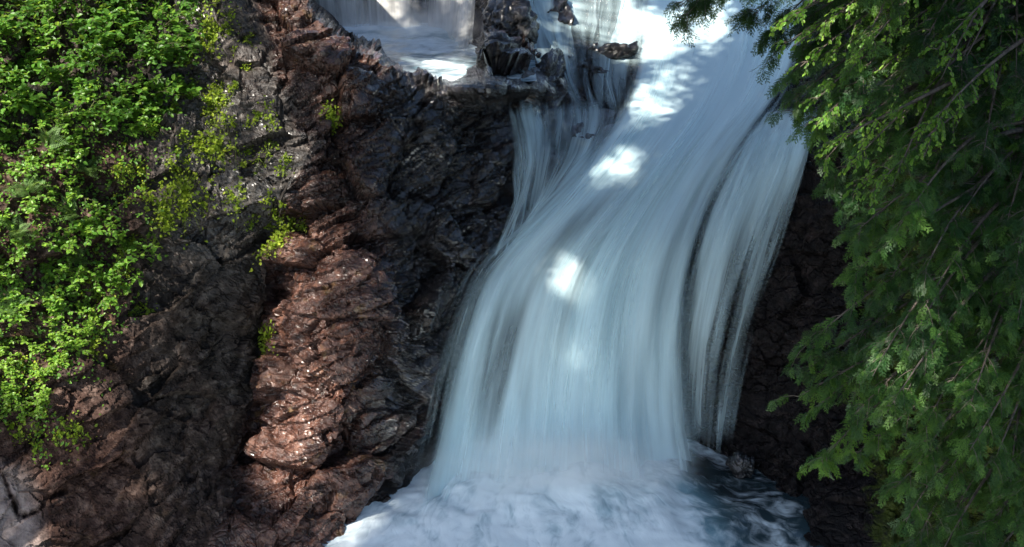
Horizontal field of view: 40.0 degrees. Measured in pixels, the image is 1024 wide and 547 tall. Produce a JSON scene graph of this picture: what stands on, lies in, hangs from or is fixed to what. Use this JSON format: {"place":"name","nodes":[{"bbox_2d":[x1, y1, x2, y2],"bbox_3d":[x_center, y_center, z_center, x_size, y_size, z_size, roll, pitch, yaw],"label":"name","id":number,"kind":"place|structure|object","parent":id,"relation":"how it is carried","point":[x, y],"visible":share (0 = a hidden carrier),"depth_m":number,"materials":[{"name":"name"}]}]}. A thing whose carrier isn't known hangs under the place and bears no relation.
{"place":"outdoors","nodes":[
{"label":"outdoors","id":0,"kind":"place"},
{"bbox_2d":[0,0,312,546],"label":"hillside","id":1,"kind":"structure","parent":0,"point":[149,468],"depth_m":24.98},
{"bbox_2d":[0,208,21,226],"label":"leafy shrub","id":2,"kind":"object","parent":1,"relation":"on","point":[5,217],"visible":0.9,"depth_m":23.80,"materials":[{"name":"green plant"}]},
{"bbox_2d":[0,379,22,405],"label":"leafy shrub","id":3,"kind":"object","parent":1,"relation":"on","point":[7,396],"visible":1,"depth_m":23.47,"materials":[{"name":"green plant"}]},
{"bbox_2d":[0,260,26,297],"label":"leafy shrub","id":4,"kind":"object","parent":1,"relation":"on","point":[10,279],"visible":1,"depth_m":23.82,"materials":[{"name":"green plant"}]},
{"bbox_2d":[0,352,28,382],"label":"leafy shrub","id":5,"kind":"object","parent":1,"relation":"on","point":[11,372],"visible":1,"depth_m":23.59,"materials":[{"name":"green plant"}]},
{"bbox_2d":[0,61,29,91],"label":"leafy shrub","id":6,"kind":"object","parent":1,"relation":"on","point":[13,76],"visible":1,"depth_m":24.77,"materials":[{"name":"green plant"}]},
{"bbox_2d":[0,284,29,315],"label":"fern","id":7,"kind":"object","parent":1,"relation":"on","point":[12,300],"visible":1,"depth_m":23.74,"materials":[{"name":"green plant"}]},
{"bbox_2d":[0,147,31,178],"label":"leafy shrub","id":8,"kind":"object","parent":1,"relation":"on","point":[14,171],"visible":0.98,"depth_m":24.13,"materials":[{"name":"green plant"}]},
{"bbox_2d":[0,337,32,355],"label":"leafy shrub","id":9,"kind":"object","parent":1,"relation":"on","point":[5,341],"visible":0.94,"depth_m":23.87,"materials":[{"name":"green plant"}]},
{"bbox_2d":[0,10,35,45],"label":"leafy shrub","id":10,"kind":"object","parent":1,"relation":"on","point":[15,32],"visible":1,"depth_m":25.18,"materials":[{"name":"green plant"}]},
{"bbox_2d":[0,210,35,248],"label":"fern","id":11,"kind":"object","parent":1,"relation":"on","point":[12,232],"visible":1,"depth_m":23.78,"materials":[{"name":"green plant"}]},
{"bbox_2d":[0,289,36,326],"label":"leafy shrub","id":12,"kind":"object","parent":1,"relation":"on","point":[24,306],"visible":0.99,"depth_m":23.69,"materials":[{"name":"green plant"}]},
{"bbox_2d":[0,397,37,422],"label":"leafy shrub","id":13,"kind":"object","parent":1,"relation":"on","point":[22,414],"visible":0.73,"depth_m":23.59,"materials":[{"name":"green plant"}]},
{"bbox_2d":[0,285,37,325],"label":"leafy shrub","id":14,"kind":"object","parent":1,"relation":"on","point":[12,304],"visible":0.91,"depth_m":23.64,"materials":[{"name":"green plant"}]},
{"bbox_2d":[9,421,30,443],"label":"rock plant","id":15,"kind":"object","parent":1,"relation":"on","point":[19,432],"visible":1,"depth_m":23.62,"materials":[{"name":"green plant"}]},
{"bbox_2d":[0,122,40,152],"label":"leafy shrub","id":16,"kind":"object","parent":1,"relation":"on","point":[11,132],"visible":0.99,"depth_m":24.52,"materials":[{"name":"green plant"}]},
{"bbox_2d":[0,0,47,17],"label":"leafy shrub","id":17,"kind":"object","parent":1,"relation":"on","point":[31,8],"visible":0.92,"depth_m":25.63,"materials":[{"name":"green plant"}]},
{"bbox_2d":[0,82,50,115],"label":"leafy shrub","id":18,"kind":"object","parent":1,"relation":"on","point":[20,103],"visible":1,"depth_m":24.55,"materials":[{"name":"green plant"}]},
{"bbox_2d":[9,227,42,263],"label":"leafy shrub","id":19,"kind":"object","parent":1,"relation":"on","point":[20,252],"visible":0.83,"depth_m":23.75,"materials":[{"name":"green plant"}]},
{"bbox_2d":[5,140,47,175],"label":"leafy shrub","id":20,"kind":"object","parent":1,"relation":"on","point":[36,164],"visible":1,"depth_m":24.22,"materials":[{"name":"green plant"}]},
{"bbox_2d":[3,167,50,197],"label":"fern","id":21,"kind":"object","parent":1,"relation":"on","point":[34,185],"visible":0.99,"depth_m":24.04,"materials":[{"name":"green plant"}]},
{"bbox_2d":[9,327,47,354],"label":"leafy shrub","id":22,"kind":"object","parent":1,"relation":"on","point":[35,347],"visible":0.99,"depth_m":23.83,"materials":[{"name":"green plant"}]},
{"bbox_2d":[0,47,62,86],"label":"leafy shrub","id":23,"kind":"object","parent":1,"relation":"on","point":[30,67],"visible":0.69,"depth_m":25.29,"materials":[{"name":"green plant"}]},
{"bbox_2d":[13,384,53,418],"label":"leafy shrub","id":24,"kind":"object","parent":1,"relation":"on","point":[43,394],"visible":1,"depth_m":23.45,"materials":[{"name":"green plant"}]},
{"bbox_2d":[16,362,56,389],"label":"leafy shrub","id":25,"kind":"object","parent":1,"relation":"on","point":[36,365],"visible":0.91,"depth_m":23.78,"materials":[{"name":"green plant"}]},
{"bbox_2d":[13,181,60,216],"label":"leafy shrub","id":26,"kind":"object","parent":1,"relation":"on","point":[33,207],"visible":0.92,"depth_m":24.00,"materials":[{"name":"green plant"}]},
{"bbox_2d":[36,0,63,19],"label":"leafy shrub","id":27,"kind":"object","parent":1,"relation":"on","point":[51,5],"visible":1,"depth_m":25.44,"materials":[{"name":"green plant"}]},
{"bbox_2d":[19,86,82,128],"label":"leafy shrub","id":28,"kind":"object","parent":1,"relation":"on","point":[44,116],"visible":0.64,"depth_m":24.77,"materials":[{"name":"green plant"}]},
{"bbox_2d":[32,350,69,376],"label":"leafy shrub","id":29,"kind":"object","parent":1,"relation":"on","point":[54,359],"visible":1,"depth_m":23.79,"materials":[{"name":"green plant"}]},
{"bbox_2d":[32,124,69,147],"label":"fern","id":30,"kind":"object","parent":1,"relation":"on","point":[46,137],"visible":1,"depth_m":24.34,"materials":[{"name":"green plant"}]},
{"bbox_2d":[25,13,81,53],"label":"leafy shrub","id":31,"kind":"object","parent":1,"relation":"on","point":[48,29],"visible":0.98,"depth_m":25.41,"materials":[{"name":"green plant"}]},
{"bbox_2d":[37,257,69,282],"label":"shrub","id":32,"kind":"object","parent":1,"relation":"on","point":[45,267],"visible":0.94,"depth_m":24.28,"materials":[{"name":"green plant"}]},
{"bbox_2d":[35,108,73,133],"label":"leafy shrub","id":33,"kind":"object","parent":1,"relation":"on","point":[63,117],"visible":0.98,"depth_m":24.52,"materials":[{"name":"green plant"}]},
{"bbox_2d":[41,292,67,322],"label":"leafy shrub","id":34,"kind":"object","parent":1,"relation":"on","point":[50,319],"visible":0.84,"depth_m":24.07,"materials":[{"name":"green plant"}]},
{"bbox_2d":[37,280,77,299],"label":"fern","id":35,"kind":"object","parent":1,"relation":"on","point":[70,292],"visible":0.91,"depth_m":24.28,"materials":[{"name":"green plant"}]},
{"bbox_2d":[35,286,80,316],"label":"leafy shrub","id":36,"kind":"object","parent":1,"relation":"on","point":[54,299],"visible":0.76,"depth_m":24.08,"materials":[{"name":"green plant"}]},
{"bbox_2d":[36,285,82,318],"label":"leafy shrub","id":37,"kind":"object","parent":1,"relation":"on","point":[59,302],"visible":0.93,"depth_m":24.06,"materials":[{"name":"green plant"}]},
{"bbox_2d":[42,319,80,345],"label":"leafy shrub","id":38,"kind":"object","parent":1,"relation":"on","point":[56,336],"visible":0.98,"depth_m":23.93,"materials":[{"name":"green plant"}]},
{"bbox_2d":[42,227,83,255],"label":"leafy shrub","id":39,"kind":"object","parent":1,"relation":"on","point":[66,245],"visible":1,"depth_m":24.01,"materials":[{"name":"green plant"}]},
{"bbox_2d":[44,138,82,171],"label":"leafy shrub","id":40,"kind":"object","parent":1,"relation":"on","point":[61,161],"visible":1,"depth_m":24.31,"materials":[{"name":"green plant"}]},
{"bbox_2d":[49,195,79,223],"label":"fern","id":41,"kind":"object","parent":1,"relation":"on","point":[67,210],"visible":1,"depth_m":24.35,"materials":[{"name":"green plant"}]},
{"bbox_2d":[33,57,98,101],"bbox_3d":[-7.913,-3.441,24.985,1.077,0.791,0.701,0,20,0],"label":"leafy shrub","id":42,"kind":"object","parent":1,"relation":"on","point":[55,73],"visible":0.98,"depth_m":24.97,"materials":[{"name":"green plant"}]},
{"bbox_2d":[47,168,95,208],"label":"leafy shrub","id":43,"kind":"object","parent":1,"relation":"on","point":[69,195],"visible":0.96,"depth_m":24.38,"materials":[{"name":"green plant"}]},
{"bbox_2d":[59,410,83,438],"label":"rock plant","id":44,"kind":"object","parent":1,"relation":"on","point":[78,427],"visible":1,"depth_m":23.80,"materials":[{"name":"green plant"}]},
{"bbox_2d":[53,124,94,164],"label":"leafy shrub","id":45,"kind":"object","parent":1,"relation":"on","point":[80,153],"visible":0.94,"depth_m":24.61,"materials":[{"name":"green plant"}]},
{"bbox_2d":[55,337,93,355],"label":"leafy shrub","id":46,"kind":"object","parent":1,"relation":"on","point":[78,344],"visible":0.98,"depth_m":23.96,"materials":[{"name":"green plant"}]},
{"bbox_2d":[62,247,90,267],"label":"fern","id":47,"kind":"object","parent":1,"relation":"on","point":[75,259],"visible":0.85,"depth_m":24.54,"materials":[{"name":"green plant"}]},
{"bbox_2d":[52,252,102,290],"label":"leafy shrub","id":48,"kind":"object","parent":1,"relation":"on","point":[79,276],"visible":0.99,"depth_m":24.35,"materials":[{"name":"green plant"}]},
{"bbox_2d":[51,77,109,133],"bbox_3d":[-7.590,-2.967,24.839,1.033,0.945,0.856,11,23,29],"label":"leafy shrub","id":49,"kind":"object","parent":1,"relation":"on","point":[80,98],"visible":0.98,"depth_m":24.77,"materials":[{"name":"green plant"}]},
{"bbox_2d":[64,215,101,237],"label":"leafy shrub","id":50,"kind":"object","parent":1,"relation":"on","point":[94,223],"visible":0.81,"depth_m":24.41,"materials":[{"name":"green plant"}]},
{"bbox_2d":[68,424,97,460],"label":"rock plant","id":51,"kind":"object","parent":1,"relation":"on","point":[76,435],"visible":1,"depth_m":23.93,"materials":[{"name":"green plant"}]},
{"bbox_2d":[74,292,99,322],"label":"leafy shrub","id":52,"kind":"object","parent":1,"relation":"on","point":[84,305],"visible":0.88,"depth_m":24.45,"materials":[{"name":"green plant"}]},
{"bbox_2d":[70,155,104,178],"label":"fern","id":53,"kind":"object","parent":1,"relation":"on","point":[85,170],"visible":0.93,"depth_m":24.74,"materials":[{"name":"green plant"}]},
{"bbox_2d":[72,316,111,337],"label":"leafy shrub","id":54,"kind":"object","parent":1,"relation":"on","point":[88,329],"visible":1,"depth_m":24.20,"materials":[{"name":"green plant"}]},
{"bbox_2d":[60,34,124,72],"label":"leafy shrub","id":55,"kind":"object","parent":1,"relation":"on","point":[84,53],"visible":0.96,"depth_m":25.20,"materials":[{"name":"green plant"}]},
{"bbox_2d":[61,0,125,35],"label":"leafy shrub","id":56,"kind":"object","parent":1,"relation":"on","point":[91,25],"visible":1,"depth_m":25.48,"materials":[{"name":"green plant"}]},
{"bbox_2d":[81,324,106,354],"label":"rock plant","id":57,"kind":"object","parent":1,"relation":"on","point":[92,340],"visible":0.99,"depth_m":24.26,"materials":[{"name":"green plant"}]},
{"bbox_2d":[69,199,125,246],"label":"leafy shrub","id":58,"kind":"object","parent":1,"relation":"on","point":[90,228],"visible":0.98,"depth_m":24.35,"materials":[{"name":"green plant"}]},
{"bbox_2d":[83,16,142,62],"bbox_3d":[-7.355,-4.306,25.641,0.911,0.730,1.293,13,24,32],"label":"leafy shrub","id":59,"kind":"object","parent":1,"relation":"on","point":[109,33],"visible":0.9,"depth_m":25.45,"materials":[{"name":"green plant"}]},
{"bbox_2d":[87,77,141,127],"bbox_3d":[-7.082,-3.064,25.023,0.766,0.793,0.951,6,21,17],"label":"leafy shrub","id":60,"kind":"object","parent":1,"relation":"on","point":[119,117],"visible":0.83,"depth_m":25.02,"materials":[{"name":"green plant"}]},
{"bbox_2d":[88,262,142,309],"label":"leafy shrub","id":61,"kind":"object","parent":1,"relation":"on","point":[109,276],"visible":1,"depth_m":24.51,"materials":[{"name":"green plant"}]},
{"bbox_2d":[0,0,231,469],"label":"undergrowth","id":62,"kind":"object","parent":1,"relation":"on","point":[63,236],"visible":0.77,"depth_m":24.63,"materials":[{"name":"green plant"}]},
{"bbox_2d":[94,87,142,135],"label":"leafy shrub","id":63,"kind":"object","parent":1,"relation":"on","point":[115,101],"visible":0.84,"depth_m":24.84,"materials":[{"name":"green plant"}]},
{"bbox_2d":[110,160,133,196],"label":"rock plant","id":64,"kind":"object","parent":1,"relation":"on","point":[121,182],"visible":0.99,"depth_m":25.01,"materials":[{"name":"green plant"}]},
{"bbox_2d":[108,0,146,19],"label":"leafy shrub","id":65,"kind":"object","parent":1,"relation":"on","point":[128,10],"visible":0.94,"depth_m":25.97,"materials":[{"name":"green plant"}]},
{"bbox_2d":[108,231,168,268],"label":"leafy shrub","id":66,"kind":"object","parent":1,"relation":"on","point":[124,244],"visible":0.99,"depth_m":24.75,"materials":[{"name":"green plant"}]},
{"bbox_2d":[130,157,149,184],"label":"rock plant","id":67,"kind":"object","parent":1,"relation":"on","point":[141,171],"visible":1,"depth_m":25.08,"materials":[{"name":"green plant"}]},
{"bbox_2d":[123,114,161,138],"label":"leafy shrub","id":68,"kind":"object","parent":1,"relation":"on","point":[135,129],"visible":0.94,"depth_m":25.09,"materials":[{"name":"green plant"}]},
{"bbox_2d":[120,73,188,104],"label":"leafy shrub","id":69,"kind":"object","parent":1,"relation":"on","point":[167,91],"visible":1,"depth_m":25.45,"materials":[{"name":"green plant"}]},
{"bbox_2d":[128,88,182,122],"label":"leafy shrub","id":70,"kind":"object","parent":1,"relation":"on","point":[150,108],"visible":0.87,"depth_m":25.43,"materials":[{"name":"green plant"}]},
{"bbox_2d":[125,25,186,68],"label":"leafy shrub","id":71,"kind":"object","parent":1,"relation":"on","point":[150,53],"visible":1,"depth_m":25.47,"materials":[{"name":"green plant"}]},
{"bbox_2d":[124,0,194,33],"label":"leafy shrub","id":72,"kind":"object","parent":1,"relation":"on","point":[187,14],"visible":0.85,"depth_m":26.22,"materials":[{"name":"green plant"}]},
{"bbox_2d":[139,183,187,237],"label":"rock plant","id":73,"kind":"object","parent":1,"relation":"on","point":[164,203],"visible":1,"depth_m":25.02,"materials":[{"name":"green plant"}]},
{"bbox_2d":[135,3,200,62],"bbox_3d":[-6.376,-4.441,25.978,1.416,1.079,0.927,0,20,0],"label":"leafy shrub","id":74,"kind":"object","parent":1,"relation":"on","point":[167,53],"visible":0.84,"depth_m":25.90,"materials":[{"name":"green plant"}]},
{"bbox_2d":[161,151,184,178],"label":"rock plant","id":75,"kind":"object","parent":1,"relation":"on","point":[171,164],"visible":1,"depth_m":25.19,"materials":[{"name":"green plant"}]},
{"bbox_2d":[142,19,204,68],"bbox_3d":[-6.259,-4.224,26.019,0.998,0.763,1.293,6,21,16],"label":"leafy shrub","id":76,"kind":"object","parent":1,"relation":"on","point":[182,57],"visible":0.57,"depth_m":26.11,"materials":[{"name":"green plant"}]},
{"bbox_2d":[156,73,206,100],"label":"leafy shrub","id":77,"kind":"object","parent":1,"relation":"on","point":[193,91],"visible":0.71,"depth_m":25.87,"materials":[{"name":"green plant"}]},
{"bbox_2d":[151,161,219,249],"bbox_3d":[-5.931,-1.438,25.281,1.358,1.718,1.235,0,20,0],"label":"rock plant","id":78,"kind":"object","parent":1,"relation":"on","point":[184,187],"visible":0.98,"depth_m":25.29,"materials":[{"name":"green plant"}]},
{"bbox_2d":[173,0,198,13],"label":"leafy shrub","id":79,"kind":"object","parent":1,"relation":"on","point":[187,3],"visible":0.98,"depth_m":26.59,"materials":[{"name":"green plant"}]},
{"bbox_2d":[179,122,198,148],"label":"rock plant","id":80,"kind":"object","parent":1,"relation":"on","point":[182,133],"visible":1,"depth_m":25.44,"materials":[{"name":"green plant"}]},
{"bbox_2d":[184,136,209,162],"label":"rock plant","id":81,"kind":"object","parent":1,"relation":"on","point":[197,145],"visible":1,"depth_m":25.57,"materials":[{"name":"green plant"}]},
{"bbox_2d":[187,4,239,64],"bbox_3d":[-5.647,-4.500,26.466,1.014,1.006,0.904,0,20,0],"label":"rock plant","id":82,"kind":"object","parent":1,"relation":"on","point":[212,34],"visible":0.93,"depth_m":26.44,"materials":[{"name":"green plant"}]},
{"bbox_2d":[196,111,231,175],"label":"rock plant","id":83,"kind":"object","parent":1,"relation":"on","point":[215,142],"visible":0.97,"depth_m":25.68,"materials":[{"name":"green plant"}]},
{"bbox_2d":[194,80,237,115],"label":"rock plant","id":84,"kind":"object","parent":1,"relation":"on","point":[216,94],"visible":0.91,"depth_m":26.10,"materials":[{"name":"green plant"}]},
{"bbox_2d":[220,187,245,211],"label":"rock plant","id":85,"kind":"object","parent":1,"relation":"on","point":[231,195],"visible":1,"depth_m":25.52,"materials":[{"name":"green plant"}]},
{"bbox_2d":[225,191,246,229],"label":"rock plant","id":86,"kind":"object","parent":1,"relation":"on","point":[238,202],"visible":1,"depth_m":25.50,"materials":[{"name":"green plant"}]},
{"bbox_2d":[261,110,281,131],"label":"rock plant","id":87,"kind":"object","parent":1,"relation":"on","point":[271,122],"visible":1,"depth_m":25.78,"materials":[{"name":"green plant"}]},
{"bbox_2d":[272,208,292,231],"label":"rock plant","id":88,"kind":"object","parent":1,"relation":"on","point":[279,223],"visible":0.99,"depth_m":25.89,"materials":[{"name":"green plant"}]},
{"bbox_2d":[208,0,617,546],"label":"cliff","id":89,"kind":"structure","parent":0,"point":[406,198],"depth_m":26.09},
{"bbox_2d":[257,319,277,357],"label":"rock plant","id":90,"kind":"object","parent":89,"relation":"on","point":[264,338],"visible":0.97,"depth_m":25.82,"materials":[{"name":"green plant"}]},
{"bbox_2d":[249,223,295,271],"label":"rock plant","id":91,"kind":"object","parent":89,"relation":"on","point":[276,242],"visible":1,"depth_m":25.61,"materials":[{"name":"green plant"}]},
{"bbox_2d":[319,99,342,134],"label":"rock plant","id":92,"kind":"object","parent":89,"relation":"on","point":[331,113],"visible":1,"depth_m":26.14,"materials":[{"name":"green plant"}]},
{"bbox_2d":[343,21,536,81],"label":"pool","id":93,"kind":"structure","parent":89,"relation":"on","point":[432,49],"depth_m":31.94,"materials":[{"name":"liquid"}]},
{"bbox_2d":[319,0,472,45],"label":"waterfall","id":94,"kind":"structure","parent":93,"relation":"on","point":[456,21],"depth_m":34.13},
{"bbox_2d":[476,32,511,67],"bbox_3d":[-0.365,-4.499,29.656,0.745,1.200,0.822,14,24,33],"label":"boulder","id":95,"kind":"object","parent":93,"relation":"on","point":[480,60],"visible":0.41,"depth_m":29.42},
{"bbox_2d":[483,0,538,43],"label":"boulder","id":96,"kind":"object","parent":93,"relation":"on","point":[514,17],"visible":0.62,"depth_m":30.76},
{"bbox_2d":[448,279,460,302],"bbox_3d":[-1.176,0.315,26.292,0.453,0.417,0.659,-33,18,24],"label":"boulder","id":97,"kind":"object","parent":89,"relation":"on","point":[455,289],"visible":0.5,"depth_m":26.15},
{"bbox_2d":[496,110,597,252],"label":"cascade","id":98,"kind":"object","parent":89,"relation":"on","point":[583,151],"visible":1,"depth_m":27.98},
{"bbox_2d":[535,48,565,84],"bbox_3d":[0.772,-4.238,30.266,0.697,1.231,1.602,22,61,9],"label":"boulder","id":99,"kind":"object","parent":89,"relation":"on","point":[551,64],"visible":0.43,"depth_m":29.97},
{"bbox_2d":[529,0,643,97],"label":"waterfall","id":100,"kind":"object","parent":89,"relation":"on","point":[630,17],"visible":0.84,"depth_m":32.56,"materials":[{"name":"liquid"}]},
{"bbox_2d":[578,41,639,66],"bbox_3d":[1.969,-4.832,31.993,2.025,1.012,0.642,-17,56,25],"label":"boulder","id":101,"kind":"object","parent":89,"relation":"on","point":[613,52],"visible":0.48,"depth_m":31.61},
{"bbox_2d":[322,435,822,546],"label":"plunge pool","id":102,"kind":"structure","parent":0,"point":[705,497],"depth_m":25.13,"materials":[{"name":"liquid"}]},
{"bbox_2d":[725,451,754,478],"bbox_3d":[4.341,3.633,26.569,0.473,0.572,0.528,-23,-14,-45],"label":"boulder","id":103,"kind":"object","parent":102,"relation":"on","point":[741,465],"visible":1,"depth_m":26.45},
{"bbox_2d":[431,0,813,496],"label":"waterfall","id":104,"kind":"structure","parent":0,"point":[592,377],"depth_m":26.92,"materials":[{"name":"white liquid"}]},
{"bbox_2d":[613,0,1023,546],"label":"gorge wall","id":105,"kind":"structure","parent":0,"point":[779,293],"depth_m":27.10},
{"bbox_2d":[663,0,1023,251],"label":"cedar tree","id":106,"kind":"object","parent":105,"relation":"on","point":[1001,106],"visible":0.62,"depth_m":18.52,"materials":[{"name":"green plant"}]},
{"bbox_2d":[766,113,1023,546],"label":"cedar tree","id":107,"kind":"object","parent":105,"relation":"on","point":[960,283],"visible":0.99,"depth_m":18.85,"materials":[{"name":"green plant"}]},
{"bbox_2d":[769,0,1023,214],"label":"tree branch","id":108,"kind":"object","parent":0,"point":[970,20],"visible":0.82,"depth_m":17.98,"materials":[{"name":"green plant"}]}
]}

